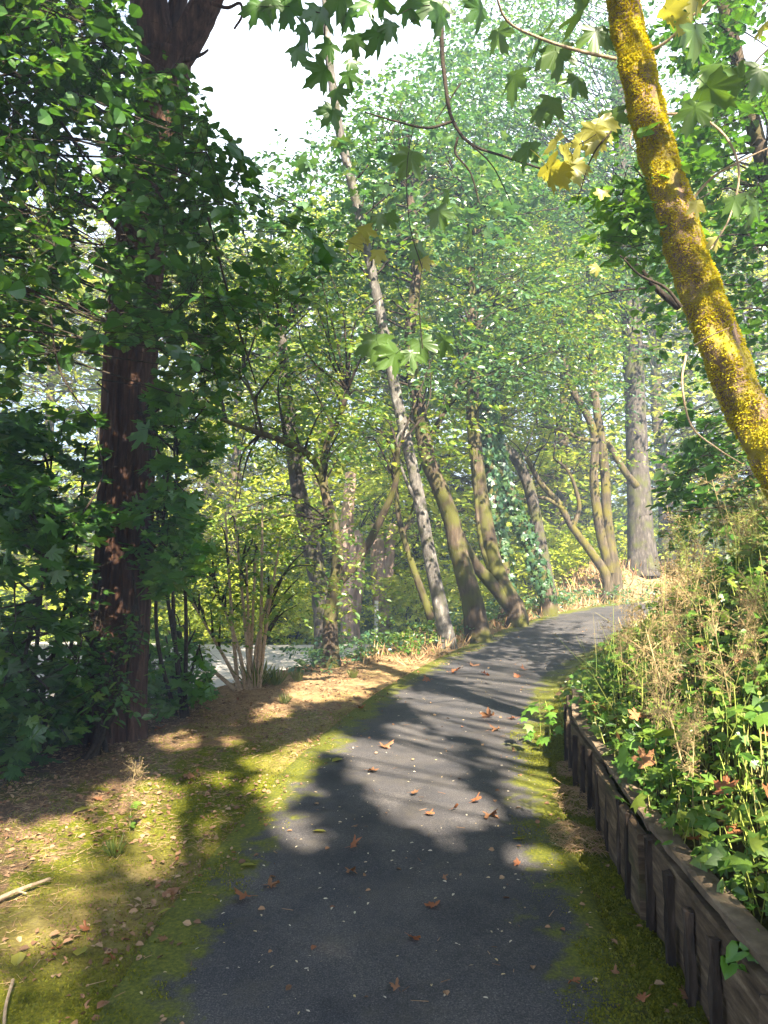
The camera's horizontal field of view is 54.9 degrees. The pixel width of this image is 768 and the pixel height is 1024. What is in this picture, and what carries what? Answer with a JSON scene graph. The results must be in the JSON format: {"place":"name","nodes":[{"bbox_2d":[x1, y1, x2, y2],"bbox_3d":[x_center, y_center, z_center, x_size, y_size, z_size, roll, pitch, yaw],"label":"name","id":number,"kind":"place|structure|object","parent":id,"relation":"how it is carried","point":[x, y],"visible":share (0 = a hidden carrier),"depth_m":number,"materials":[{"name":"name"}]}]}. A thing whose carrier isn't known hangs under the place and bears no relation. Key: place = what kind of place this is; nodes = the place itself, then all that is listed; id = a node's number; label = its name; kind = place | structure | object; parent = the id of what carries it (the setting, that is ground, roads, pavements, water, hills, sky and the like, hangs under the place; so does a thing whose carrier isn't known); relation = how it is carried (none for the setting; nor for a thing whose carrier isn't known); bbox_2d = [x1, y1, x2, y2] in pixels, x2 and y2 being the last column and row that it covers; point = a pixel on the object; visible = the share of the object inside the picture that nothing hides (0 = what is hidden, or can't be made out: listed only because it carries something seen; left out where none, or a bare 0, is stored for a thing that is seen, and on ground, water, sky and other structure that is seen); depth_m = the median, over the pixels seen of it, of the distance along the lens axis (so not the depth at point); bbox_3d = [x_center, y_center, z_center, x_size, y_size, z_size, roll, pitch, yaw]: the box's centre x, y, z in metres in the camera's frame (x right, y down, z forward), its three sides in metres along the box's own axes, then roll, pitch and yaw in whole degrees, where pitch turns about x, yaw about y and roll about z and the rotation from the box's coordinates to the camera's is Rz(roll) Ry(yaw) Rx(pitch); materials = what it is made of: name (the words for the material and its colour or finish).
{"place":"outdoors","nodes":[
{"label":"outdoors","id":0,"kind":"place"},
{"bbox_2d":[27,642,392,697],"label":"road","id":1,"kind":"structure","parent":0,"point":[283,661],"depth_m":17.48,"materials":[{"name":"grey asphalt"}]},
{"bbox_2d":[95,598,667,1023],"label":"path","id":2,"kind":"structure","parent":0,"point":[360,949],"depth_m":3.39,"materials":[{"name":"grey asphalt"}]},
{"bbox_2d":[30,629,709,1023],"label":"leaf litter","id":3,"kind":"object","parent":2,"relation":"on","point":[188,923],"visible":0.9,"depth_m":3.34,"materials":[{"name":"brown plant"}]},
{"bbox_2d":[139,637,612,1016],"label":"leaf litter","id":4,"kind":"object","parent":2,"relation":"on","point":[140,992],"visible":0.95,"depth_m":3.27,"materials":[{"name":"brown plant"}]},
{"bbox_2d":[519,701,563,746],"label":"seedling","id":5,"kind":"object","parent":2,"relation":"on","point":[532,708],"visible":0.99,"depth_m":5.61,"materials":[{"name":"green plant"}]},
{"bbox_2d":[0,503,767,1023],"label":"ground","id":6,"kind":"structure","parent":0,"point":[30,919],"depth_m":4.19,"materials":[{"name":"green plant"}]},
{"bbox_2d":[0,877,50,900],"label":"stick","id":7,"kind":"object","parent":6,"relation":"on","point":[12,892],"visible":1,"depth_m":3.33,"materials":[{"name":"beige wood"}]},
{"bbox_2d":[0,174,93,600],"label":"woodland tree","id":8,"kind":"object","parent":6,"relation":"on","point":[26,377],"visible":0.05,"depth_m":25.50,"materials":[{"name":"green plant"}]},
{"bbox_2d":[0,203,100,557],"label":"woodland tree","id":9,"kind":"object","parent":6,"relation":"on","point":[13,408],"visible":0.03,"depth_m":34.14,"materials":[{"name":"green plant"}]},
{"bbox_2d":[0,402,130,798],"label":"maple sapling","id":10,"kind":"object","parent":6,"relation":"on","point":[42,528],"visible":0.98,"depth_m":5.21,"materials":[{"name":"green plant"}]},
{"bbox_2d":[0,226,196,557],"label":"woodland tree","id":11,"kind":"object","parent":6,"relation":"on","point":[98,428],"visible":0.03,"depth_m":34.09,"materials":[{"name":"green plant"}]},
{"bbox_2d":[38,575,169,760],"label":"maple sapling","id":12,"kind":"object","parent":6,"relation":"on","point":[118,702],"visible":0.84,"depth_m":5.70,"materials":[{"name":"green plant"}]},
{"bbox_2d":[0,185,209,608],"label":"woodland tree","id":13,"kind":"object","parent":6,"relation":"on","point":[52,386],"visible":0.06,"depth_m":25.04,"materials":[{"name":"green plant"}]},
{"bbox_2d":[100,835,126,857],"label":"grass tuft","id":14,"kind":"object","parent":6,"relation":"on","point":[110,851],"visible":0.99,"depth_m":3.78,"materials":[{"name":"green plant"}]},
{"bbox_2d":[120,755,148,829],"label":"dried weed","id":15,"kind":"object","parent":6,"relation":"on","point":[135,804],"visible":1,"depth_m":4.14,"materials":[{"name":"beige plant"}]},
{"bbox_2d":[0,185,289,610],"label":"woodland tree","id":16,"kind":"object","parent":6,"relation":"on","point":[91,396],"visible":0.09,"depth_m":23.72,"materials":[{"name":"green plant"}]},
{"bbox_2d":[76,0,242,747],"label":"cedar tree","id":17,"kind":"object","parent":6,"relation":"on","point":[196,20],"visible":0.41,"depth_m":6.35,"materials":[{"name":"red plant"}]},
{"bbox_2d":[96,378,256,718],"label":"maple sapling","id":18,"kind":"object","parent":6,"relation":"on","point":[164,571],"visible":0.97,"depth_m":5.58,"materials":[{"name":"green plant"}]},
{"bbox_2d":[0,0,369,442],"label":"hazel tree","id":19,"kind":"object","parent":6,"relation":"on","point":[79,76],"visible":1,"depth_m":4.41,"materials":[{"name":"green plant"}]},
{"bbox_2d":[144,618,226,726],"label":"maple sapling","id":20,"kind":"object","parent":6,"relation":"on","point":[202,689],"visible":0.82,"depth_m":6.85,"materials":[{"name":"green plant"}]},
{"bbox_2d":[90,216,312,542],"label":"woodland tree","id":21,"kind":"object","parent":6,"relation":"on","point":[232,414],"visible":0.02,"depth_m":43.84,"materials":[{"name":"green plant"}]},
{"bbox_2d":[63,217,351,603],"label":"woodland tree","id":22,"kind":"object","parent":6,"relation":"on","point":[232,543],"visible":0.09,"depth_m":25.76,"materials":[{"name":"green plant"}]},
{"bbox_2d":[25,497,415,690],"bbox_3d":[-1.754,0.969,8.816,4.234,2.420,4.230,0,-3,0],"label":"shrub","id":23,"kind":"object","parent":6,"relation":"on","point":[270,589],"visible":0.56,"depth_m":8.42,"materials":[{"name":"green plant"}]},
{"bbox_2d":[158,569,296,644],"bbox_3d":[-4.688,3.106,22.019,4.299,2.748,4.220,0,-3,0],"label":"bush","id":24,"kind":"object","parent":6,"relation":"on","point":[205,633],"visible":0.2,"depth_m":21.51,"materials":[{"name":"green plant"}]},
{"bbox_2d":[156,209,306,566],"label":"woodland tree","id":25,"kind":"object","parent":6,"relation":"on","point":[220,478],"visible":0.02,"depth_m":34.77,"materials":[{"name":"green plant"}]},
{"bbox_2d":[230,659,279,685],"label":"grass tuft","id":26,"kind":"object","parent":6,"relation":"on","point":[256,676],"visible":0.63,"depth_m":8.42,"materials":[{"name":"green plant"}]},
{"bbox_2d":[0,627,513,1023],"bbox_3d":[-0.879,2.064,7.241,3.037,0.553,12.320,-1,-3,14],"label":"leaf litter","id":27,"kind":"object","parent":6,"relation":"on","point":[101,1003],"visible":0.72,"depth_m":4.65,"materials":[{"name":"brown plant"}]},
{"bbox_2d":[76,119,445,662],"bbox_3d":[-2.139,-1.643,12.835,6.388,9.324,5.718,0,-3,0],"label":"old tree","id":28,"kind":"object","parent":6,"relation":"on","point":[297,482],"visible":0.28,"depth_m":12.53,"materials":[{"name":"green plant"}]},
{"bbox_2d":[264,667,289,685],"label":"grass tuft","id":29,"kind":"object","parent":6,"relation":"on","point":[274,679],"visible":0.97,"depth_m":8.54,"materials":[{"name":"green plant"}]},
{"bbox_2d":[220,577,354,644],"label":"bush","id":30,"kind":"object","parent":6,"relation":"on","point":[291,627],"visible":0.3,"depth_m":20.81,"materials":[{"name":"green plant"}]},
{"bbox_2d":[184,212,404,574],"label":"woodland tree","id":31,"kind":"object","parent":6,"relation":"on","point":[304,460],"visible":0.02,"depth_m":34.68,"materials":[{"name":"green plant"}]},
{"bbox_2d":[167,168,458,606],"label":"woodland tree","id":32,"kind":"object","parent":6,"relation":"on","point":[318,508],"visible":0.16,"depth_m":25.09,"materials":[{"name":"green plant"}]},
{"bbox_2d":[91,228,582,668],"bbox_3d":[-0.803,-0.728,9.824,5.730,5.803,4.760,1,-3,-21],"label":"forked tree","id":33,"kind":"object","parent":6,"relation":"on","point":[330,641],"visible":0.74,"depth_m":9.74,"materials":[{"name":"green plant"}]},
{"bbox_2d":[247,403,451,643],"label":"distant tree","id":34,"kind":"object","parent":6,"relation":"on","point":[347,508],"visible":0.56,"depth_m":20.96,"materials":[{"name":"green plant"}]},
{"bbox_2d":[0,708,708,1023],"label":"moss","id":35,"kind":"object","parent":6,"relation":"on","point":[623,954],"visible":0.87,"depth_m":3.35,"materials":[{"name":"green plant"}]},
{"bbox_2d":[0,529,719,644],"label":"undergrowth","id":36,"kind":"object","parent":6,"relation":"on","point":[196,617],"visible":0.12,"depth_m":21.72,"materials":[{"name":"green plant"}]},
{"bbox_2d":[264,175,473,541],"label":"woodland tree","id":37,"kind":"object","parent":6,"relation":"on","point":[327,191],"visible":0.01,"depth_m":45.92,"materials":[{"name":"green plant"}]},
{"bbox_2d":[272,459,477,639],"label":"distant tree","id":38,"kind":"object","parent":6,"relation":"on","point":[382,556],"visible":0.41,"depth_m":21.77,"materials":[{"name":"green plant"}]},
{"bbox_2d":[263,172,514,571],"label":"woodland tree","id":39,"kind":"object","parent":6,"relation":"on","point":[441,459],"visible":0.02,"depth_m":35.65,"materials":[{"name":"green plant"}]},
{"bbox_2d":[265,390,517,633],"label":"leaning tree","id":40,"kind":"object","parent":6,"relation":"on","point":[426,604],"visible":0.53,"depth_m":12.32,"materials":[{"name":"green plant"}]},
{"bbox_2d":[186,27,600,642],"bbox_3d":[0.264,-2.705,12.381,6.095,9.895,5.855,-2,-3,30],"label":"leaning tree","id":41,"kind":"object","parent":6,"relation":"on","point":[476,623],"visible":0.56,"depth_m":11.72,"materials":[{"name":"green plant"}]},
{"bbox_2d":[245,0,558,648],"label":"leaning tree","id":42,"kind":"object","parent":6,"relation":"on","point":[350,171],"visible":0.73,"depth_m":10.86,"materials":[{"name":"green plant"}]},
{"bbox_2d":[359,567,460,637],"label":"bush","id":43,"kind":"object","parent":6,"relation":"on","point":[401,595],"visible":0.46,"depth_m":20.47,"materials":[{"name":"green plant"}]},
{"bbox_2d":[263,144,586,606],"bbox_3d":[1.248,-4.895,26.228,11.571,17.349,10.832,-1,-3,11],"label":"woodland tree","id":44,"kind":"object","parent":6,"relation":"on","point":[435,510],"visible":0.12,"depth_m":24.88,"materials":[{"name":"green plant"}]},
{"bbox_2d":[389,547,533,624],"bbox_3d":[2.237,2.232,19.999,4.274,2.600,3.949,0,-3,0],"label":"bush","id":45,"kind":"object","parent":6,"relation":"on","point":[456,595],"visible":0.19,"depth_m":19.39,"materials":[{"name":"green plant"}]},
{"bbox_2d":[267,37,670,627],"bbox_3d":[1.902,-2.880,13.565,6.989,10.160,6.664,-3,-4,40],"label":"forked tree","id":46,"kind":"object","parent":6,"relation":"on","point":[492,576],"visible":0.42,"depth_m":13.24,"materials":[{"name":"green plant"}]},
{"bbox_2d":[272,567,711,674],"bbox_3d":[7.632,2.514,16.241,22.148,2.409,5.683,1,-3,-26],"label":"ground cover","id":47,"kind":"object","parent":6,"relation":"on","point":[312,652],"visible":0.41,"depth_m":11.29,"materials":[{"name":"green plant"}]},
{"bbox_2d":[331,106,667,555],"bbox_3d":[4.645,-6.977,35.465,14.109,21.082,18.908,0,-3,0],"label":"woodland tree","id":48,"kind":"object","parent":6,"relation":"on","point":[468,482],"visible":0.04,"depth_m":33.37,"materials":[{"name":"green plant"}]},
{"bbox_2d":[347,158,655,622],"bbox_3d":[2.163,-2.168,14.148,5.938,8.756,5.322,1,-3,-25],"label":"ivy tree","id":49,"kind":"object","parent":6,"relation":"on","point":[488,440],"visible":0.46,"depth_m":14.16,"materials":[{"name":"green plant"}]},
{"bbox_2d":[236,0,767,499],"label":"mossy tree","id":50,"kind":"object","parent":6,"relation":"on","point":[702,302],"visible":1,"depth_m":4.58,"materials":[{"name":"yellow plant"}]},
{"bbox_2d":[563,122,731,292],"bbox_3d":[1.725,-1.892,4.887,0.833,0.887,1.053,-3,-4,44],"label":"leaf spray","id":51,"kind":"object","parent":50,"relation":"attached to","point":[638,212],"visible":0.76,"depth_m":4.78,"materials":[{"name":"green plant"}]},
{"bbox_2d":[341,130,663,601],"bbox_3d":[3.663,-4.069,25.477,14.245,15.812,10.582,2,-4,-40],"label":"woodland tree","id":52,"kind":"object","parent":6,"relation":"on","point":[550,459],"visible":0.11,"depth_m":24.32,"materials":[{"name":"green plant"}]},
{"bbox_2d":[341,558,696,665],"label":"grass","id":53,"kind":"structure","parent":6,"relation":"on","point":[591,568],"depth_m":15.74,"materials":[{"name":"plant"}]},
{"bbox_2d":[377,275,679,610],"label":"curved tree","id":54,"kind":"object","parent":6,"relation":"on","point":[525,477],"visible":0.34,"depth_m":15.26,"materials":[{"name":"green plant"}]},
{"bbox_2d":[478,518,599,605],"bbox_3d":[4.105,1.613,19.687,3.787,2.909,3.972,-3,-4,41],"label":"bush","id":55,"kind":"object","parent":6,"relation":"on","point":[555,561],"visible":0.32,"depth_m":18.91,"materials":[{"name":"green plant"}]},
{"bbox_2d":[430,215,650,616],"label":"ivy tree","id":56,"kind":"object","parent":6,"relation":"on","point":[535,562],"visible":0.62,"depth_m":14.62,"materials":[{"name":"green plant"}]},
{"bbox_2d":[324,0,767,575],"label":"stout tree","id":57,"kind":"object","parent":6,"relation":"on","point":[642,548],"visible":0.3,"depth_m":17.22,"materials":[{"name":"green plant"}]},
{"bbox_2d":[450,391,655,603],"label":"mossy tree","id":58,"kind":"object","parent":6,"relation":"on","point":[594,557],"visible":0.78,"depth_m":16.63,"materials":[{"name":"green plant"}]},
{"bbox_2d":[399,131,721,573],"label":"woodland tree","id":59,"kind":"object","parent":6,"relation":"on","point":[558,494],"visible":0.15,"depth_m":26.23,"materials":[{"name":"green plant"}]},
{"bbox_2d":[549,780,594,817],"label":"dry grass","id":60,"kind":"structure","parent":6,"relation":"on","point":[576,789],"depth_m":4.52,"materials":[{"name":"brown plant"}]},
{"bbox_2d":[545,820,608,857],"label":"dry grass","id":61,"kind":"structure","parent":6,"relation":"on","point":[574,831],"depth_m":3.92,"materials":[{"name":"brown plant"}]},
{"bbox_2d":[440,132,713,546],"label":"woodland tree","id":62,"kind":"object","parent":6,"relation":"on","point":[602,396],"visible":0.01,"depth_m":45.91,"materials":[{"name":"green plant"}]},
{"bbox_2d":[427,148,735,560],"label":"woodland tree","id":63,"kind":"object","parent":6,"relation":"on","point":[584,497],"visible":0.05,"depth_m":35.84,"materials":[{"name":"green plant"}]},
{"bbox_2d":[511,512,657,578],"bbox_3d":[5.498,1.413,20.781,3.943,2.814,3.678,0,-3,0],"label":"bush","id":64,"kind":"object","parent":6,"relation":"on","point":[588,536],"visible":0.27,"depth_m":20.52,"materials":[{"name":"green plant"}]},
{"bbox_2d":[430,219,760,600],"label":"forked tree","id":65,"kind":"object","parent":6,"relation":"on","point":[603,523],"visible":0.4,"depth_m":17.16,"materials":[{"name":"green plant"}]},
{"bbox_2d":[617,592,646,675],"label":"dried weed","id":66,"kind":"object","parent":6,"relation":"on","point":[632,618],"visible":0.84,"depth_m":5.17,"materials":[{"name":"beige plant"}]},
{"bbox_2d":[509,157,767,571],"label":"woodland tree","id":67,"kind":"object","parent":6,"relation":"on","point":[655,412],"visible":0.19,"depth_m":25.64,"materials":[{"name":"green plant"}]},
{"bbox_2d":[612,738,669,784],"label":"seedling","id":68,"kind":"object","parent":6,"relation":"on","point":[621,762],"visible":0.56,"depth_m":3.71,"materials":[{"name":"green plant"}]},
{"bbox_2d":[607,607,679,737],"bbox_3d":[1.459,0.925,4.178,0.372,0.816,0.308,0,1,-12],"label":"dried weed","id":69,"kind":"object","parent":6,"relation":"on","point":[643,636],"visible":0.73,"depth_m":4.19,"materials":[{"name":"beige plant"}]},
{"bbox_2d":[597,611,695,800],"bbox_3d":[1.210,0.878,3.353,0.441,0.846,0.282,-2,-3,28],"label":"dried weed","id":70,"kind":"object","parent":6,"relation":"on","point":[666,732],"visible":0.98,"depth_m":3.34,"materials":[{"name":"beige plant"}]},
{"bbox_2d":[547,149,767,571],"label":"woodland tree","id":71,"kind":"object","parent":6,"relation":"on","point":[681,410],"visible":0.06,"depth_m":35.03,"materials":[{"name":"green plant"}]},
{"bbox_2d":[554,485,767,930],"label":"ground cover","id":72,"kind":"object","parent":6,"relation":"on","point":[715,856],"visible":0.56,"depth_m":3.52,"materials":[{"name":"green plant"}]},
{"bbox_2d":[633,629,696,769],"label":"dried weed","id":73,"kind":"object","parent":6,"relation":"on","point":[650,730],"visible":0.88,"depth_m":3.62,"materials":[{"name":"beige plant"}]},
{"bbox_2d":[564,689,767,1023],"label":"timber wall","id":74,"kind":"structure","parent":6,"relation":"on","point":[699,923],"depth_m":2.73,"materials":[{"name":"wood"}]},
{"bbox_2d":[649,562,684,667],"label":"dried weed","id":75,"kind":"object","parent":6,"relation":"on","point":[661,588],"visible":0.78,"depth_m":4.73,"materials":[{"name":"beige plant"}]},
{"bbox_2d":[650,508,692,608],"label":"dried weed","id":76,"kind":"object","parent":6,"relation":"on","point":[672,534],"visible":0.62,"depth_m":5.21,"materials":[{"name":"beige plant"}]},
{"bbox_2d":[581,0,767,562],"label":"hazel tree","id":77,"kind":"object","parent":6,"relation":"on","point":[731,20],"visible":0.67,"depth_m":6.75,"materials":[{"name":"green plant"}]},
{"bbox_2d":[581,554,767,839],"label":"leaf litter","id":78,"kind":"object","parent":6,"relation":"on","point":[647,760],"visible":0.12,"depth_m":3.53,"materials":[{"name":"brown plant"}]},
{"bbox_2d":[656,547,695,674],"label":"dried weed","id":79,"kind":"object","parent":6,"relation":"on","point":[679,590],"visible":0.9,"depth_m":4.69,"materials":[{"name":"beige plant"}]},
{"bbox_2d":[659,704,705,746],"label":"seedling","id":80,"kind":"object","parent":6,"relation":"on","point":[662,740],"visible":0.47,"depth_m":3.43,"materials":[{"name":"green plant"}]},
{"bbox_2d":[653,603,712,711],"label":"dried weed","id":81,"kind":"object","parent":6,"relation":"on","point":[678,639],"visible":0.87,"depth_m":4.06,"materials":[{"name":"beige plant"}]},
{"bbox_2d":[658,508,713,628],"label":"dried weed","id":82,"kind":"object","parent":6,"relation":"on","point":[687,542],"visible":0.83,"depth_m":4.87,"materials":[{"name":"beige plant"}]},
{"bbox_2d":[609,171,767,571],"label":"woodland tree","id":83,"kind":"object","parent":6,"relation":"on","point":[764,272],"visible":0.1,"depth_m":27.39,"materials":[{"name":"green plant"}]},
{"bbox_2d":[665,699,712,807],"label":"dried weed","id":84,"kind":"object","parent":6,"relation":"on","point":[692,747],"visible":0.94,"depth_m":3.05,"materials":[{"name":"beige plant"}]},
{"bbox_2d":[616,144,767,543],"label":"woodland tree","id":85,"kind":"object","parent":6,"relation":"on","point":[736,174],"visible":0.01,"depth_m":41.96,"materials":[{"name":"green plant"}]},
{"bbox_2d":[675,690,719,780],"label":"dried weed","id":86,"kind":"object","parent":6,"relation":"on","point":[697,711],"visible":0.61,"depth_m":3.32,"materials":[{"name":"beige plant"}]},
{"bbox_2d":[675,517,720,619],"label":"dried weed","id":87,"kind":"object","parent":6,"relation":"on","point":[693,560],"visible":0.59,"depth_m":4.98,"materials":[{"name":"beige plant"}]},
{"bbox_2d":[676,537,735,635],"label":"dried weed","id":88,"kind":"object","parent":6,"relation":"on","point":[700,574],"visible":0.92,"depth_m":4.76,"materials":[{"name":"beige plant"}]},
{"bbox_2d":[686,513,728,558],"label":"dried weed","id":89,"kind":"object","parent":6,"relation":"on","point":[716,524],"visible":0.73,"depth_m":5.58,"materials":[{"name":"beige plant"}]},
{"bbox_2d":[679,583,745,732],"bbox_3d":[1.438,0.710,3.175,0.251,0.791,0.341,-10,7,-2],"label":"dried weed","id":90,"kind":"object","parent":6,"relation":"on","point":[727,690],"visible":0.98,"depth_m":3.17,"materials":[{"name":"beige plant"}]},
{"bbox_2d":[661,159,767,554],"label":"woodland tree","id":91,"kind":"object","parent":6,"relation":"on","point":[762,328],"visible":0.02,"depth_m":31.45,"materials":[{"name":"green plant"}]},
{"bbox_2d":[692,462,759,580],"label":"dried weed","id":92,"kind":"object","parent":6,"relation":"on","point":[727,534],"visible":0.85,"depth_m":5.45,"materials":[{"name":"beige plant"}]},
{"bbox_2d":[720,940,757,979],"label":"seedling","id":93,"kind":"object","parent":6,"relation":"on","point":[737,952],"visible":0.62,"depth_m":2.11,"materials":[{"name":"green plant"}]},
{"bbox_2d":[716,506,762,590],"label":"dried weed","id":94,"kind":"object","parent":6,"relation":"on","point":[736,520],"visible":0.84,"depth_m":5.06,"materials":[{"name":"beige plant"}]},
{"bbox_2d":[721,487,767,574],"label":"dried weed","id":95,"kind":"object","parent":6,"relation":"on","point":[757,538],"visible":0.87,"depth_m":4.70,"materials":[{"name":"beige plant"}]},
{"bbox_2d":[722,613,767,731],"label":"dried weed","id":96,"kind":"object","parent":6,"relation":"on","point":[754,638],"visible":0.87,"depth_m":3.24,"materials":[{"name":"beige plant"}]},
{"bbox_2d":[723,567,767,660],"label":"dried weed","id":97,"kind":"object","parent":6,"relation":"on","point":[750,601],"visible":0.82,"depth_m":3.72,"materials":[{"name":"beige plant"}]},
{"bbox_2d":[727,584,764,699],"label":"dried weed","id":98,"kind":"object","parent":6,"relation":"on","point":[749,620],"visible":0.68,"depth_m":3.63,"materials":[{"name":"beige plant"}]},
{"bbox_2d":[0,0,767,502],"label":"sky","id":99,"kind":"structure","parent":0,"point":[258,77],"materials":[{"name":"white"}]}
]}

